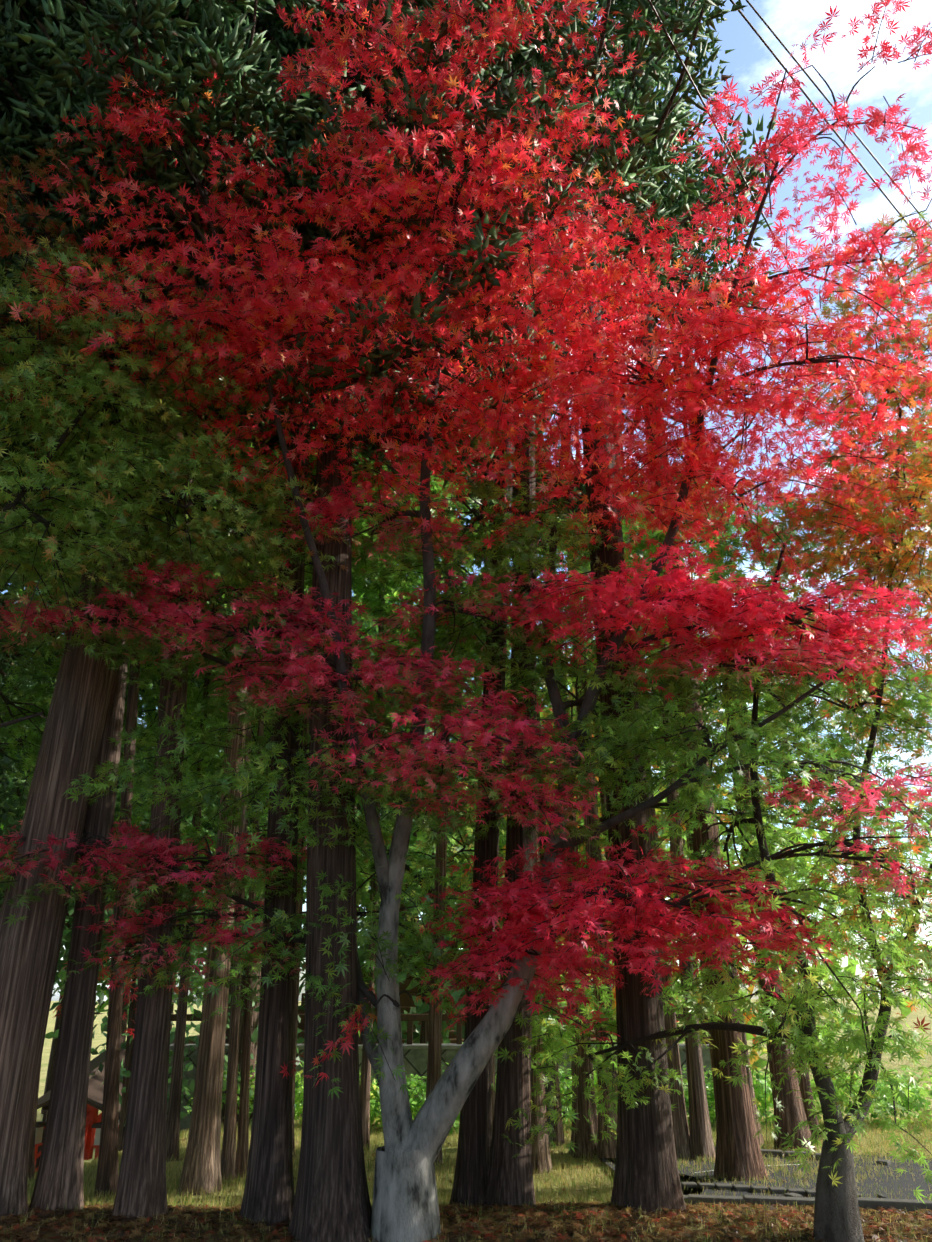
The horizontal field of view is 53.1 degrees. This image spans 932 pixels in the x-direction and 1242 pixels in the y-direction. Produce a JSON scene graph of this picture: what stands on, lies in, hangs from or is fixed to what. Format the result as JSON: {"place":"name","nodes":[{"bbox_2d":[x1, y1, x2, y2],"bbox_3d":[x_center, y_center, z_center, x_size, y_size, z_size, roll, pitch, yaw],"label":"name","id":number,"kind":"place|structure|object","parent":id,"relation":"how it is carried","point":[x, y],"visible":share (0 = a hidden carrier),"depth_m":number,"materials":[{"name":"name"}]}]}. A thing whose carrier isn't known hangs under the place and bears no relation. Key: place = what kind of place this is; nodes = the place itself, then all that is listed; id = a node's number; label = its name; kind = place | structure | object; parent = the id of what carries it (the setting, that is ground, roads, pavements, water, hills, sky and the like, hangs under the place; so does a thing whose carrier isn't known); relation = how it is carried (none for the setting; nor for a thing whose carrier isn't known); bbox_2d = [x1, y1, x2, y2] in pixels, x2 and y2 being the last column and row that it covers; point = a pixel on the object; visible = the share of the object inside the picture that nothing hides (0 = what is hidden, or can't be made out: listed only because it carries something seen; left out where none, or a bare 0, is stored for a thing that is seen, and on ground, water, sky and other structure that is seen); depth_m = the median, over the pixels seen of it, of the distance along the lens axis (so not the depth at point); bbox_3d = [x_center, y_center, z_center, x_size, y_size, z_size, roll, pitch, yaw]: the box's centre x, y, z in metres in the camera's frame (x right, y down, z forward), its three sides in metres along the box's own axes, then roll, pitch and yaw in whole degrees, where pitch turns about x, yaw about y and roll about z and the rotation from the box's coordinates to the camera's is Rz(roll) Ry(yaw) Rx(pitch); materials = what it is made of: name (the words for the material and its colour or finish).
{"place":"outdoors","nodes":[
{"label":"outdoors","id":0,"kind":"place"},
{"bbox_2d":[0,555,931,1168],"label":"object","id":1,"kind":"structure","parent":0,"point":[764,1097],"depth_m":13.57,"materials":[{"name":"green plant"}]},
{"bbox_2d":[0,999,931,1241],"bbox_3d":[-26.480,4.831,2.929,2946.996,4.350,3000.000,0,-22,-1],"label":"ground","id":2,"kind":"structure","parent":0,"point":[99,1038],"depth_m":7.80,"materials":[{"name":"green plant"}]},
{"bbox_2d":[35,1041,173,1171],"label":"building","id":3,"kind":"structure","parent":2,"relation":"on","point":[94,1107],"depth_m":11.91,"materials":[{"name":"paint"}]},
{"bbox_2d":[173,925,616,1043],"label":"shrine hall","id":4,"kind":"structure","parent":2,"relation":"on","point":[406,1002],"depth_m":18.74,"materials":[{"name":"brown wood"}]},
{"bbox_2d":[0,0,822,1241],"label":"cedar","id":5,"kind":"object","parent":2,"relation":"on","point":[651,1143],"depth_m":6.61,"materials":[{"name":"plant"}]},
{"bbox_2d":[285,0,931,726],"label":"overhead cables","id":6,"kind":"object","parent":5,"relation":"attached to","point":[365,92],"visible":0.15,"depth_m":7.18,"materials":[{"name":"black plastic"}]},
{"bbox_2d":[166,1044,714,1131],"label":"bushes","id":7,"kind":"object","parent":2,"relation":"on","point":[415,1058],"depth_m":11.48,"materials":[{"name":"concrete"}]},
{"bbox_2d":[171,1014,708,1043],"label":"rail wall","id":8,"kind":"structure","parent":7,"relation":"on","point":[409,1018],"depth_m":11.75,"materials":[{"name":"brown wood"}]},
{"bbox_2d":[0,0,931,1241],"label":"maple","id":9,"kind":"object","parent":2,"relation":"on","point":[198,570],"depth_m":6.15,"materials":[{"name":"red plant"}]},
{"bbox_2d":[0,1122,931,1241],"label":"fallen leaves","id":10,"kind":"object","parent":2,"relation":"on","point":[584,1208],"visible":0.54,"depth_m":5.43,"materials":[{"name":"brown plant"}]},
{"bbox_2d":[3,1114,931,1241],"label":"grass tufts","id":11,"kind":"object","parent":2,"relation":"on","point":[172,1190],"visible":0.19,"depth_m":7.27,"materials":[{"name":"green plant"}]},
{"bbox_2d":[681,1146,931,1213],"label":"lane kerb","id":12,"kind":"structure","parent":2,"relation":"on","point":[791,1196],"depth_m":6.14,"materials":[{"name":"concrete"}]},
{"bbox_2d":[0,0,931,1000],"label":"sky","id":13,"kind":"structure","parent":0,"point":[792,21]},
{"bbox_2d":[599,1155,931,1199],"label":"lane asphalt","id":14,"kind":"structure","parent":0,"point":[910,1182],"depth_m":7.11,"materials":[{"name":"grey asphalt"}]}
]}

